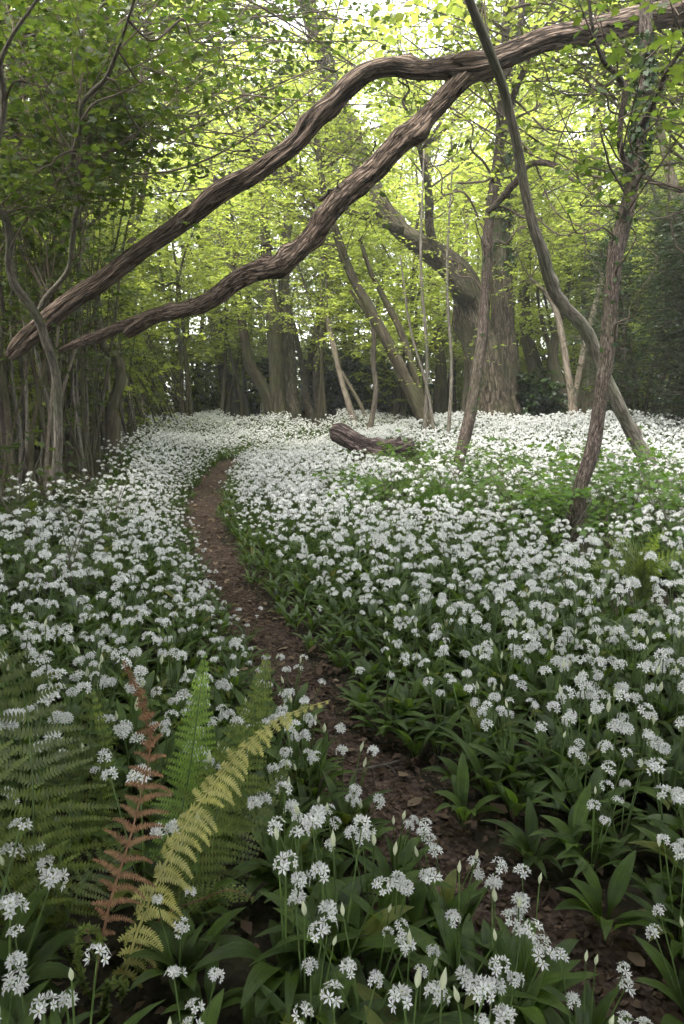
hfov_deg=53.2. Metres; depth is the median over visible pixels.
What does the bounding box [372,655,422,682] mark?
ramsons plant
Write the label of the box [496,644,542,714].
ramsons plant
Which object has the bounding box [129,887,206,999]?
ramsons plant
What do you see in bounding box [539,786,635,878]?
ramsons plant
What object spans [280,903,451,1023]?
ramsons plant
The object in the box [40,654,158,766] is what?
ramsons plant
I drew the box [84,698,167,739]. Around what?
ramsons plant
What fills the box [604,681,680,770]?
ramsons plant
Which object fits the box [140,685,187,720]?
ramsons plant
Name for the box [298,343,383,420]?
laurel bush
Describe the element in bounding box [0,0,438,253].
woodland tree
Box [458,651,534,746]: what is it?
ramsons plant
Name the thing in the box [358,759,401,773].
fallen twig
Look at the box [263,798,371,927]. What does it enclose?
ramsons plant
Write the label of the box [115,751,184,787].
ramsons plant
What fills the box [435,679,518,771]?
ramsons plant
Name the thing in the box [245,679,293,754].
ramsons plant
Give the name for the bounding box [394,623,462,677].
ramsons plant
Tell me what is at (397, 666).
ramsons plant
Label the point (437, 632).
ramsons plant
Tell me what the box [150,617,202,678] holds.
ramsons plant
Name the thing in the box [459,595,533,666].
ramsons plant
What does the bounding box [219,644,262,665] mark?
ramsons plant
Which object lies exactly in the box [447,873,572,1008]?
ramsons plant
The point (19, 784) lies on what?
ramsons plant
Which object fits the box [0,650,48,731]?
ramsons plant
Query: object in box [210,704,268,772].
ramsons plant
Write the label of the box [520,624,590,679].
ramsons plant
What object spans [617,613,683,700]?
ramsons plant
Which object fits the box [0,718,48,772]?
ramsons plant
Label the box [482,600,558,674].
ramsons plant
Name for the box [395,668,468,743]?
ramsons plant
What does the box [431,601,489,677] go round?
ramsons plant
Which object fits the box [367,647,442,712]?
ramsons plant
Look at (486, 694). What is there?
ramsons plant
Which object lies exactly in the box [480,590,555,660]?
ramsons plant
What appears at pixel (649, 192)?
woodland tree
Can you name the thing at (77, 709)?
ramsons plant
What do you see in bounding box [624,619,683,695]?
ramsons plant
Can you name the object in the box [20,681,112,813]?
ramsons plant
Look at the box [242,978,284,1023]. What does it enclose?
ramsons plant
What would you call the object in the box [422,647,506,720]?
ramsons plant
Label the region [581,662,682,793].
ramsons plant
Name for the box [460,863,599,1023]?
ramsons plant
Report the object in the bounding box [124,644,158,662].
ramsons plant
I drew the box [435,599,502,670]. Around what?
ramsons plant
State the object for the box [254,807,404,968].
ramsons plant
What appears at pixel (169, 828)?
ramsons plant
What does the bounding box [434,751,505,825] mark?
ramsons plant
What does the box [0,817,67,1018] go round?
ramsons plant
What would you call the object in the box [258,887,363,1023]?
ramsons plant
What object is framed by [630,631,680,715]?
ramsons plant
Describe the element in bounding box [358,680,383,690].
ramsons plant
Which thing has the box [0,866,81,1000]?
ramsons plant
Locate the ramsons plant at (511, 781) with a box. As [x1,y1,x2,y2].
[470,697,539,793]
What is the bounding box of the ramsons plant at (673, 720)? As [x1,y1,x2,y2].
[657,701,683,731]
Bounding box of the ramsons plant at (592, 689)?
[575,683,628,746]
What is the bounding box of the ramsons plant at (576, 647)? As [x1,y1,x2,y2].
[538,628,611,696]
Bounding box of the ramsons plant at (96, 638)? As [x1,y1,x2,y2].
[59,611,123,667]
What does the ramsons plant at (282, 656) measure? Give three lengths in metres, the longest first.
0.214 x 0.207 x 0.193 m
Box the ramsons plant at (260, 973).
[191,824,368,1022]
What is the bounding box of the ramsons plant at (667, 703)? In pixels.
[622,650,683,737]
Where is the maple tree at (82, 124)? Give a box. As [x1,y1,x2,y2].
[0,0,302,503]
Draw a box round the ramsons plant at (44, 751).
[0,684,76,781]
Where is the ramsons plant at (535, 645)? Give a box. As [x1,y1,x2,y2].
[508,629,590,710]
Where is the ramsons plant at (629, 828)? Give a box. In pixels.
[574,759,668,860]
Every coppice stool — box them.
[0,0,128,456]
[0,0,142,500]
[0,18,203,486]
[0,23,114,495]
[0,34,177,483]
[0,52,137,469]
[0,112,116,450]
[14,23,172,471]
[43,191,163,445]
[62,182,172,450]
[68,251,210,425]
[94,289,183,438]
[117,314,149,426]
[119,311,208,414]
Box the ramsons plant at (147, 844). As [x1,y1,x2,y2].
[112,763,185,872]
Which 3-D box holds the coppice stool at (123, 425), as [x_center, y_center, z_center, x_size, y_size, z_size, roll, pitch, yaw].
[-3.557,-3.309,10.831,1.948,4.897,2.240,0,9,0]
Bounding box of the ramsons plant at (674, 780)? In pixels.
[617,711,683,816]
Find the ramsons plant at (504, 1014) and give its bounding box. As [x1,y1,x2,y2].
[453,975,517,1023]
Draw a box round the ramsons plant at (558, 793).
[511,685,601,810]
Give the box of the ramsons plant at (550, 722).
[503,661,619,750]
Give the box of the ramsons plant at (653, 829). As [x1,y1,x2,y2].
[632,786,683,843]
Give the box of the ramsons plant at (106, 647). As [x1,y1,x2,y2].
[77,644,134,718]
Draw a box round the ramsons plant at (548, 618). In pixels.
[521,612,582,663]
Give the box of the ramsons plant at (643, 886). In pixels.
[611,838,683,922]
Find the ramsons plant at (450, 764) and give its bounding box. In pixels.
[422,735,484,794]
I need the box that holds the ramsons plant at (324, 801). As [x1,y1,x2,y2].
[277,748,349,834]
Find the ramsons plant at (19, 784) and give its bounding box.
[0,704,61,804]
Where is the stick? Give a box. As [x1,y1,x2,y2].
[342,371,367,420]
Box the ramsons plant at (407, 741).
[390,722,444,757]
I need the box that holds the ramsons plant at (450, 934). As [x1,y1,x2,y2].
[375,861,539,1023]
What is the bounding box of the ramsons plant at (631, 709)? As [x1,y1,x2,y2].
[611,658,678,730]
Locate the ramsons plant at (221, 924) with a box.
[125,907,245,1003]
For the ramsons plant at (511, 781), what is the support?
on the ground
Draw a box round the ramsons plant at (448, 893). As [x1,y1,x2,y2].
[396,827,483,945]
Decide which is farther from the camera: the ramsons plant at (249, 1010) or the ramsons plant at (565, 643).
the ramsons plant at (565, 643)
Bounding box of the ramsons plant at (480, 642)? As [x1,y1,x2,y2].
[471,634,524,660]
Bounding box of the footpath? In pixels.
[181,458,682,1023]
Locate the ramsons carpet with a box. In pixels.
[0,405,683,991]
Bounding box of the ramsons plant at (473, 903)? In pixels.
[414,843,517,978]
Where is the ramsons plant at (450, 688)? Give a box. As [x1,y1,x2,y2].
[420,649,473,709]
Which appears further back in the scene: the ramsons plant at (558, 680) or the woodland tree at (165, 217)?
the woodland tree at (165, 217)
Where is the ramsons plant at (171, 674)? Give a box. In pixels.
[148,611,209,702]
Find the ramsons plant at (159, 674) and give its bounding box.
[127,644,172,685]
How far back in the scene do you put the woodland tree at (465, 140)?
28.74 m
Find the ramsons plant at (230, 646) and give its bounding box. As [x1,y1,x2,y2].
[207,642,247,710]
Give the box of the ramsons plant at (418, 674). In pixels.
[382,633,452,701]
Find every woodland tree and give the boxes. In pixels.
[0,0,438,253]
[0,1,135,368]
[0,1,195,428]
[6,6,149,363]
[25,146,184,463]
[27,0,239,420]
[35,66,187,428]
[78,4,187,370]
[84,261,166,444]
[128,39,229,364]
[136,0,243,411]
[136,83,275,412]
[137,0,305,418]
[138,99,240,418]
[146,246,197,349]
[149,0,303,418]
[167,159,290,416]
[172,21,334,421]
[175,221,259,397]
[176,105,309,415]
[182,222,313,385]
[215,170,311,378]
[216,5,374,422]
[245,9,412,420]
[252,232,333,421]
[255,97,455,422]
[271,139,419,409]
[295,226,341,352]
[297,212,408,366]
[299,239,371,416]
[302,169,452,396]
[333,0,683,253]
[343,6,481,346]
[360,47,476,420]
[360,80,469,372]
[363,208,444,379]
[373,0,526,412]
[396,124,521,397]
[410,197,542,374]
[412,145,516,413]
[436,0,609,319]
[442,93,492,313]
[447,61,618,414]
[450,0,613,372]
[462,87,583,328]
[464,187,586,417]
[502,0,628,415]
[511,148,683,379]
[514,1,656,366]
[516,70,577,371]
[534,187,581,357]
[535,4,683,410]
[536,203,639,414]
[538,83,683,380]
[544,176,656,402]
[549,29,683,416]
[563,79,659,300]
[578,29,682,372]
[626,73,683,377]
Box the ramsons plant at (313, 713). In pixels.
[264,666,327,739]
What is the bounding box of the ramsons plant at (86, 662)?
[40,627,103,699]
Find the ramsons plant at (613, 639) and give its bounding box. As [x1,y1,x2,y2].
[569,632,622,683]
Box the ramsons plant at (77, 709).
[31,660,114,744]
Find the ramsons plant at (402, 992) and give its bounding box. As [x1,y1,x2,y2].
[388,967,495,1023]
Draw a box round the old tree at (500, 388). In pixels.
[132,0,644,424]
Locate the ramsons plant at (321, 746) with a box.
[270,723,353,799]
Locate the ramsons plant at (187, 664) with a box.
[160,627,215,674]
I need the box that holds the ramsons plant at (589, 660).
[564,636,625,698]
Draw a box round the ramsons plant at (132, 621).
[79,617,152,696]
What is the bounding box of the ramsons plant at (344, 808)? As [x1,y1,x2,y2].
[310,758,390,851]
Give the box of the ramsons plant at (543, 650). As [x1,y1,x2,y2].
[494,626,571,691]
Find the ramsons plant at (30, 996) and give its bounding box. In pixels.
[0,961,50,1023]
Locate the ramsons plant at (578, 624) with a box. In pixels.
[566,621,620,670]
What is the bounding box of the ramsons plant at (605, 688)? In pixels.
[568,659,648,742]
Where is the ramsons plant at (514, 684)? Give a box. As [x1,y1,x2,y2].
[472,629,557,723]
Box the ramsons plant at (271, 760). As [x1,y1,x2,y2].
[246,710,308,809]
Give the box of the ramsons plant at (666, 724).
[589,636,683,739]
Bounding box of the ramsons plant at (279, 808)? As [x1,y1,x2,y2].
[221,755,316,834]
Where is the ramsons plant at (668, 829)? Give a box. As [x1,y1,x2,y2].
[638,818,683,854]
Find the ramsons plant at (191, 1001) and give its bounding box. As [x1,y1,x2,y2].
[167,997,204,1023]
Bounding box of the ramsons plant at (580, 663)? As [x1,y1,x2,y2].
[554,654,615,733]
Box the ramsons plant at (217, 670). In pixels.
[205,636,254,679]
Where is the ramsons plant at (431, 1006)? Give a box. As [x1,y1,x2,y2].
[349,929,477,1023]
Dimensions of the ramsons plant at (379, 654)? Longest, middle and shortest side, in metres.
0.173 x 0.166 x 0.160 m
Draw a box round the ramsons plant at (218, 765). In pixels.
[215,747,254,836]
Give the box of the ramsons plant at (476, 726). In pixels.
[446,668,517,759]
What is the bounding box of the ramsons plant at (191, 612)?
[155,604,225,677]
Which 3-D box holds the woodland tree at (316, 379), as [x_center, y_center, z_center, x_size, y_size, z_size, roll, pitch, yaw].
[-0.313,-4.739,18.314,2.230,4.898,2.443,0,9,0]
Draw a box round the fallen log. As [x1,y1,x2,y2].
[329,423,414,459]
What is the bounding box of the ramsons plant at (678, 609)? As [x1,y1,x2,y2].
[659,598,683,677]
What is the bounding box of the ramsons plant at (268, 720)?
[242,716,303,794]
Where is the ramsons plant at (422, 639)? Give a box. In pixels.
[414,597,468,669]
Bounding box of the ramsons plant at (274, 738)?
[255,702,312,756]
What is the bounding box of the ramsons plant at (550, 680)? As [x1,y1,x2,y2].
[505,641,590,718]
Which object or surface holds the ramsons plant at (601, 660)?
on the ground
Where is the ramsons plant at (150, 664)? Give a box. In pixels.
[103,609,175,678]
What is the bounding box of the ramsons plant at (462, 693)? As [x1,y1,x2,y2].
[431,671,491,702]
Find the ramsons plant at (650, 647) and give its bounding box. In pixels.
[584,601,667,682]
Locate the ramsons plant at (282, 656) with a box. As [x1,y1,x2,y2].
[237,651,290,705]
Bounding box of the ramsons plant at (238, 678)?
[207,668,249,692]
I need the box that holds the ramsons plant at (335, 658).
[323,650,361,670]
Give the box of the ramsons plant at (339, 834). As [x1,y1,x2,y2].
[301,797,348,861]
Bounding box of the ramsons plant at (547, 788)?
[516,731,596,813]
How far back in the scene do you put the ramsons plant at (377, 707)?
2.15 m
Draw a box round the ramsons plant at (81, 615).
[52,613,125,681]
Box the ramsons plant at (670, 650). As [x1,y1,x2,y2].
[626,647,683,718]
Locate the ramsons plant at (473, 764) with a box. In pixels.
[452,733,530,801]
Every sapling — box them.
[284,279,367,428]
[316,259,414,430]
[356,237,455,442]
[378,149,492,441]
[384,139,515,442]
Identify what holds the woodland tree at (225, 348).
on the ground
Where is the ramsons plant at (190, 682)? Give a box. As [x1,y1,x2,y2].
[159,663,224,696]
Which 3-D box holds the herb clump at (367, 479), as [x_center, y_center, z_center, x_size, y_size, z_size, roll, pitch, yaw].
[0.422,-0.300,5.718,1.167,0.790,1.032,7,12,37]
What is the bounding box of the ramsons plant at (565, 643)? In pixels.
[537,624,585,688]
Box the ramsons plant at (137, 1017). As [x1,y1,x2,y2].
[50,943,165,1023]
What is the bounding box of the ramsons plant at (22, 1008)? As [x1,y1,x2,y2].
[0,924,79,1023]
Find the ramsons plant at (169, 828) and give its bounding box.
[112,812,239,926]
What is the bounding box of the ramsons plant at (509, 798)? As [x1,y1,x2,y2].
[487,776,552,818]
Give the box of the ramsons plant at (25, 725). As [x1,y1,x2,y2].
[0,655,44,730]
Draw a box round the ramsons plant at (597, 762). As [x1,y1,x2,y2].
[551,688,672,794]
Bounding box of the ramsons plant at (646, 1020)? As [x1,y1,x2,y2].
[571,1015,653,1023]
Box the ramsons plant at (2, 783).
[0,731,57,800]
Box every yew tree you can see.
[552,154,683,425]
[613,196,683,436]
[626,235,678,405]
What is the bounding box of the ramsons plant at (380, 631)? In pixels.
[373,608,429,661]
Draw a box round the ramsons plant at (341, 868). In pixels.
[288,858,358,901]
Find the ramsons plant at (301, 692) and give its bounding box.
[263,654,321,725]
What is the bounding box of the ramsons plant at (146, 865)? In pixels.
[59,765,209,911]
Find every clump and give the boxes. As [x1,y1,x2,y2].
[0,429,107,544]
[0,473,154,553]
[0,498,163,615]
[311,429,472,514]
[320,474,442,526]
[356,442,443,476]
[382,468,492,524]
[400,440,533,513]
[444,435,556,487]
[464,436,620,535]
[494,467,624,555]
[531,438,682,546]
[573,425,683,517]
[596,457,683,553]
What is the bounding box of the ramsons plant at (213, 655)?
[187,626,230,669]
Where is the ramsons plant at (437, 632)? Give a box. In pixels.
[396,620,450,676]
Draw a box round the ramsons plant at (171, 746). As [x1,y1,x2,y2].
[120,722,187,790]
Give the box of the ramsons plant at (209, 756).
[139,741,255,846]
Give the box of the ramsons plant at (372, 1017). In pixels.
[364,966,421,1023]
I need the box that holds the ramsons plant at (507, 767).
[468,700,558,791]
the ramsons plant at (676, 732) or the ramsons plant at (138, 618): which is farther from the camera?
the ramsons plant at (138, 618)
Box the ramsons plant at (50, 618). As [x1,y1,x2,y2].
[11,612,70,671]
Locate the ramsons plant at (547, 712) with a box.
[533,669,615,741]
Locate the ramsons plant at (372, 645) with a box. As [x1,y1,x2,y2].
[362,617,416,667]
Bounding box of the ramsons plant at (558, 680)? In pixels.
[509,648,590,718]
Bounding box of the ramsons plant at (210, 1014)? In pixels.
[164,965,224,1023]
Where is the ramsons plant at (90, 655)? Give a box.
[53,633,126,691]
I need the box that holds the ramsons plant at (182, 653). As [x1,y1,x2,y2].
[113,650,198,741]
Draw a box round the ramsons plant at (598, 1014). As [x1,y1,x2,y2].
[559,954,636,1023]
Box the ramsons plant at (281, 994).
[251,964,307,1023]
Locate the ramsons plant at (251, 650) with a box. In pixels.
[227,623,265,665]
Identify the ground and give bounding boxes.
[0,403,683,1023]
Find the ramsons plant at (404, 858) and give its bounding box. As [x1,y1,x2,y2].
[349,811,454,913]
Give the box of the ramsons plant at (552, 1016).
[520,947,633,1023]
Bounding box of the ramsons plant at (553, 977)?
[438,896,590,1023]
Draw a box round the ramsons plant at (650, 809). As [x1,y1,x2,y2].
[597,729,683,839]
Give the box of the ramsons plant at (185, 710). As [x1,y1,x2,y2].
[180,700,226,751]
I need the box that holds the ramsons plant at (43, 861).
[0,841,76,976]
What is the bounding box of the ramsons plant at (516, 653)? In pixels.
[481,638,539,704]
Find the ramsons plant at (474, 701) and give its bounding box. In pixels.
[470,683,514,751]
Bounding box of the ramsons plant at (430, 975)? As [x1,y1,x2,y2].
[376,926,465,1023]
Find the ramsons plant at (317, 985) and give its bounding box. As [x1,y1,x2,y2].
[253,914,391,1023]
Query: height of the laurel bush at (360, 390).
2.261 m
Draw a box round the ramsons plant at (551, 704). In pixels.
[514,675,643,781]
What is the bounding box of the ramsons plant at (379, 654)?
[371,635,401,676]
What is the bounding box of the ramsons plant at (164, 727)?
[144,720,203,797]
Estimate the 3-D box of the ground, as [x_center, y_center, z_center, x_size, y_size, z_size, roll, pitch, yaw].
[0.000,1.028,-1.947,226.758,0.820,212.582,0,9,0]
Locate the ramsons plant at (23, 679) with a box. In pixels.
[6,665,29,718]
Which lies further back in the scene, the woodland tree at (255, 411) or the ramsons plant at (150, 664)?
the woodland tree at (255, 411)
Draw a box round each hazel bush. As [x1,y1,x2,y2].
[0,218,94,453]
[0,220,127,441]
[3,192,205,434]
[106,332,193,412]
[128,346,199,419]
[157,321,243,413]
[173,308,263,410]
[209,338,299,415]
[238,330,333,414]
[297,330,378,402]
[349,325,461,407]
[419,305,524,414]
[449,342,561,404]
[536,222,679,414]
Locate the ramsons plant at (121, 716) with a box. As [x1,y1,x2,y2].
[87,664,179,766]
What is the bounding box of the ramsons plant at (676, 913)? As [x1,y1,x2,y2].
[663,903,683,956]
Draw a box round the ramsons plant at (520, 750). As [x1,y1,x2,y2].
[468,684,553,764]
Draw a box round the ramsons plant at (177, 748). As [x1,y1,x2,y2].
[140,683,249,781]
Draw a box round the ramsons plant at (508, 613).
[469,610,543,680]
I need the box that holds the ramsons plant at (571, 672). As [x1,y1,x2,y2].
[528,627,610,702]
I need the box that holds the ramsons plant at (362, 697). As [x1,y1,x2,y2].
[334,679,380,702]
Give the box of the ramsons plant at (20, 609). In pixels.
[0,598,57,680]
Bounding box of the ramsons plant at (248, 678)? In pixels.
[239,646,275,690]
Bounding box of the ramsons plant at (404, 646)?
[385,603,441,667]
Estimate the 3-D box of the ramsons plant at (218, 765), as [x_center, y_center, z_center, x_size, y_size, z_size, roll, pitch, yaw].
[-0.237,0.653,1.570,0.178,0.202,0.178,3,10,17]
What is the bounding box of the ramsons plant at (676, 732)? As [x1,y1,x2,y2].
[639,666,683,743]
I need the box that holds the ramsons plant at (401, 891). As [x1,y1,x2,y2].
[327,841,453,981]
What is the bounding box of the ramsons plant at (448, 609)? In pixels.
[409,583,456,666]
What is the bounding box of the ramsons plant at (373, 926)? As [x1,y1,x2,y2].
[249,813,434,1009]
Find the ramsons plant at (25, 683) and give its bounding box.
[0,674,38,700]
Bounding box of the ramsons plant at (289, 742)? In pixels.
[251,689,340,778]
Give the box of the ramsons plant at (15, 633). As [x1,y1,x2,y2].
[0,630,30,676]
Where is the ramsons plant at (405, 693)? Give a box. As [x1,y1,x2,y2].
[372,682,438,719]
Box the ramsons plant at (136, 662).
[84,647,155,685]
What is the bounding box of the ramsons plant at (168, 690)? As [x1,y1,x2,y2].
[152,636,179,703]
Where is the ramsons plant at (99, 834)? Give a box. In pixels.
[31,743,139,860]
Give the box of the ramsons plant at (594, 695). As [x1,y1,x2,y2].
[546,686,644,771]
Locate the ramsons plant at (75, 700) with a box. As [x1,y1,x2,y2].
[0,689,96,728]
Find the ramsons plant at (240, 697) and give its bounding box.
[229,686,277,728]
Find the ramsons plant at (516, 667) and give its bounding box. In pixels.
[497,618,565,690]
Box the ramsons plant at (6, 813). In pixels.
[0,697,81,833]
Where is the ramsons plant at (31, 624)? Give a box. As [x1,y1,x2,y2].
[3,619,92,723]
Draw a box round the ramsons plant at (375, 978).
[279,969,383,1023]
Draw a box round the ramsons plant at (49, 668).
[22,663,60,736]
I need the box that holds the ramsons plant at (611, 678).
[576,638,646,705]
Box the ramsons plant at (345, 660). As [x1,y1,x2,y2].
[340,649,360,673]
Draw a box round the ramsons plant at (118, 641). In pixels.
[98,635,169,703]
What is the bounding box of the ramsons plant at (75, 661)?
[59,635,136,701]
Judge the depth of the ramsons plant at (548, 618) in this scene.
2.51 m
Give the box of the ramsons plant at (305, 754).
[268,713,344,785]
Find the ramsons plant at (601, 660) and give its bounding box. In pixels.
[541,656,634,732]
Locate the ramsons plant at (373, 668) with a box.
[349,654,384,678]
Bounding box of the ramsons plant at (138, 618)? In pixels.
[82,605,152,665]
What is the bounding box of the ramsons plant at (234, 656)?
[207,654,263,716]
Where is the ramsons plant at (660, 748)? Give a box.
[606,715,683,807]
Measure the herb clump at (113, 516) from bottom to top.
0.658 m
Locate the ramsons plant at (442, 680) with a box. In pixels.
[429,671,491,696]
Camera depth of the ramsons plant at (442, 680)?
2.24 m
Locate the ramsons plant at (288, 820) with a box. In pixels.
[275,759,340,840]
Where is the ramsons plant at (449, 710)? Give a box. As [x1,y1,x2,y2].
[417,644,471,719]
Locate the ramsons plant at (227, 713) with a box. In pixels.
[213,697,283,767]
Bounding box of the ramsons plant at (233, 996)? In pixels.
[160,939,254,1023]
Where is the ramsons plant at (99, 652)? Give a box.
[65,613,117,675]
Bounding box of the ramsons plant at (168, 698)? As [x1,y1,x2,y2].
[151,648,234,725]
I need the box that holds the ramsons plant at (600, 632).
[561,627,620,703]
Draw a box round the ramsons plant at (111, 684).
[75,667,141,736]
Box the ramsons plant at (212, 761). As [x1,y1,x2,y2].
[172,741,254,819]
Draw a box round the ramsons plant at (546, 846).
[497,820,568,878]
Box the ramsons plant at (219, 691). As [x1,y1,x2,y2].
[180,686,229,712]
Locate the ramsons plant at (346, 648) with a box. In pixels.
[330,636,363,667]
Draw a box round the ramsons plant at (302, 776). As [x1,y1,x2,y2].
[255,695,345,795]
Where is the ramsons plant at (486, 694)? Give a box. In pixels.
[450,640,542,718]
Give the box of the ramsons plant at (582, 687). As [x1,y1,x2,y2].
[548,671,637,754]
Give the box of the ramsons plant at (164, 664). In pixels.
[128,640,196,688]
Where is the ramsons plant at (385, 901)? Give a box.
[314,824,423,938]
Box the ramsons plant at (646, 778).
[635,680,683,786]
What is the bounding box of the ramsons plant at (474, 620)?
[437,615,510,693]
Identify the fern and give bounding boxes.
[0,639,138,979]
[70,653,329,1017]
[587,530,683,623]
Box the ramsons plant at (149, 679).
[107,631,175,726]
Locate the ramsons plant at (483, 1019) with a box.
[465,983,489,1023]
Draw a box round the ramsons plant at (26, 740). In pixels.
[17,711,69,749]
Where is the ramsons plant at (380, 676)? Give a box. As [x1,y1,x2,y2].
[357,659,395,687]
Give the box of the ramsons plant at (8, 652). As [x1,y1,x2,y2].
[5,636,22,666]
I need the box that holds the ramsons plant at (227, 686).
[183,656,233,726]
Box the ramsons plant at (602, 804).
[535,740,648,836]
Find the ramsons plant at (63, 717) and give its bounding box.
[4,695,107,773]
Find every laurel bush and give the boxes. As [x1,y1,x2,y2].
[241,346,356,417]
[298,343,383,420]
[324,352,407,418]
[351,359,434,418]
[515,364,573,421]
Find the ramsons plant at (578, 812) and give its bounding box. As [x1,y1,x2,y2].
[529,782,621,859]
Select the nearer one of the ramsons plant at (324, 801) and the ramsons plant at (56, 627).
the ramsons plant at (324, 801)
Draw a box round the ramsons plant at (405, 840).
[354,815,422,883]
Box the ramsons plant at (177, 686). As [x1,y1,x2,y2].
[168,665,229,718]
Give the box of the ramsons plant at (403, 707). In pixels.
[369,693,446,735]
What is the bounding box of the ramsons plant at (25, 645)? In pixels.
[0,623,60,697]
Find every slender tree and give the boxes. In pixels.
[323,0,667,484]
[346,0,662,483]
[516,0,683,554]
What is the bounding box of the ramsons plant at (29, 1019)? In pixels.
[0,970,99,1023]
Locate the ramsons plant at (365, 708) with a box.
[343,655,431,736]
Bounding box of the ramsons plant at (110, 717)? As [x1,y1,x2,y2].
[96,711,155,778]
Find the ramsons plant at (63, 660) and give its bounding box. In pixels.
[20,623,74,686]
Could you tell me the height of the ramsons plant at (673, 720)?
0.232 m
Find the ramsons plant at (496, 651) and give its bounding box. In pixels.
[455,611,546,687]
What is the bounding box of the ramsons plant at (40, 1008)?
[0,990,109,1023]
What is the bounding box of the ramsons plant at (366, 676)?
[345,661,379,686]
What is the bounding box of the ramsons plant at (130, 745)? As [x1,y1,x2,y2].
[74,671,169,757]
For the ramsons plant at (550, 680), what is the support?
on the ground
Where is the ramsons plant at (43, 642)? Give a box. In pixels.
[17,639,84,666]
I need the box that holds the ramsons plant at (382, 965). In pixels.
[358,904,433,1004]
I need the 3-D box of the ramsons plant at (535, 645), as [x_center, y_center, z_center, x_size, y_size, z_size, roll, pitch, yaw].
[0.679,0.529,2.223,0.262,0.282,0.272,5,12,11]
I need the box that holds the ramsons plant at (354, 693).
[342,683,379,714]
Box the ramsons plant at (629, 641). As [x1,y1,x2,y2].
[586,614,659,687]
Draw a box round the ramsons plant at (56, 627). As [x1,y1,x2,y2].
[6,622,82,672]
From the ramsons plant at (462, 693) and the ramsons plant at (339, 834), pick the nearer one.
the ramsons plant at (339, 834)
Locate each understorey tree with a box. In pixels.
[0,54,160,424]
[90,109,301,423]
[184,140,459,420]
[315,143,529,407]
[435,110,683,413]
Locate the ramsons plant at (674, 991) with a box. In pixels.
[632,903,683,1023]
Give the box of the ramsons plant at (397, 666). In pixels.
[378,631,426,685]
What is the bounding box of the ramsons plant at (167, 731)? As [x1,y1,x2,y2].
[107,728,193,834]
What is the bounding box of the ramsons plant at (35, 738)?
[3,718,58,783]
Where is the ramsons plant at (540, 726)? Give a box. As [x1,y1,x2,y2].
[496,702,570,783]
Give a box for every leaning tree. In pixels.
[5,0,683,360]
[145,12,479,437]
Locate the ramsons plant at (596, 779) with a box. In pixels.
[533,713,629,843]
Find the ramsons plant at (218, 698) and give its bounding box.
[210,667,269,732]
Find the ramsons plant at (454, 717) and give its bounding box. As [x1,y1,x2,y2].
[407,707,465,757]
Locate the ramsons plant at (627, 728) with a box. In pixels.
[550,699,672,810]
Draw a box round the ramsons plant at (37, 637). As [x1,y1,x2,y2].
[0,631,76,701]
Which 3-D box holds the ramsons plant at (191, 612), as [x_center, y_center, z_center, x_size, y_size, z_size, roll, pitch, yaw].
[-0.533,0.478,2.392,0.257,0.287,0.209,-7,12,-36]
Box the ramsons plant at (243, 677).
[189,637,261,697]
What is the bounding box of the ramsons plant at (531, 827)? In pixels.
[480,796,582,871]
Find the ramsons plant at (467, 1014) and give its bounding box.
[425,924,546,1023]
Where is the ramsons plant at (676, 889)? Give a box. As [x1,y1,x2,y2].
[655,850,683,898]
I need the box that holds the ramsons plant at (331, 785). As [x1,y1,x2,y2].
[289,741,392,829]
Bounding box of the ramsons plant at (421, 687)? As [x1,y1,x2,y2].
[406,675,448,701]
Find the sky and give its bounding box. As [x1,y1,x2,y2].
[6,0,677,400]
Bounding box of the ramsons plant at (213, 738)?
[164,673,246,766]
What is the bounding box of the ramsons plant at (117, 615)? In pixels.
[90,606,156,685]
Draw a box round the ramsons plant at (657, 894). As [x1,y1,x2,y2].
[622,833,683,958]
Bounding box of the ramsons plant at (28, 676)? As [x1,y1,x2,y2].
[9,668,36,690]
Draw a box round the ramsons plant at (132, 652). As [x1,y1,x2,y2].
[94,646,180,716]
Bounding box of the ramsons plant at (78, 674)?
[51,662,131,741]
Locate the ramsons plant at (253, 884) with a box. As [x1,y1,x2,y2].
[221,777,337,893]
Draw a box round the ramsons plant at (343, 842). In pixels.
[319,793,395,865]
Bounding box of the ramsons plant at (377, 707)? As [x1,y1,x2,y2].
[361,679,431,717]
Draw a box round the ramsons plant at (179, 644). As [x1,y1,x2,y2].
[140,603,205,653]
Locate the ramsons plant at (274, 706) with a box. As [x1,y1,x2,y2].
[232,698,294,731]
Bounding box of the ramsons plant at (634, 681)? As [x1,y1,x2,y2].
[569,617,674,706]
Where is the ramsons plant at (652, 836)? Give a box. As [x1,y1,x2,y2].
[628,789,683,881]
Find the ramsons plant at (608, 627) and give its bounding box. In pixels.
[579,625,644,679]
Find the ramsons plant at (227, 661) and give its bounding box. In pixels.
[210,641,254,679]
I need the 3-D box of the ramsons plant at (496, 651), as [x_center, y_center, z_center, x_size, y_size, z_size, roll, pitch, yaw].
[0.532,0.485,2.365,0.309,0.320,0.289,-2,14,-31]
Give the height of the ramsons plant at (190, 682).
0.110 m
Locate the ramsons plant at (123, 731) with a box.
[73,697,187,820]
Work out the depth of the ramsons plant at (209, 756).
1.50 m
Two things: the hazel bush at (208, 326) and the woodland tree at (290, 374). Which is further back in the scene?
the hazel bush at (208, 326)
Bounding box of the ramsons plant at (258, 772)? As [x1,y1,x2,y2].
[207,716,293,810]
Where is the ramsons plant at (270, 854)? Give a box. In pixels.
[239,780,317,908]
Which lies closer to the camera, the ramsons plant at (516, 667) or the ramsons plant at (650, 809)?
the ramsons plant at (650, 809)
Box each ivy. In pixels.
[454,191,497,456]
[487,65,518,279]
[596,172,641,378]
[615,29,658,189]
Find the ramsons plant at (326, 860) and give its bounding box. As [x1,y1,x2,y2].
[281,803,389,901]
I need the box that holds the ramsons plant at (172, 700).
[140,676,208,752]
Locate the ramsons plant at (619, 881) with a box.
[554,850,673,939]

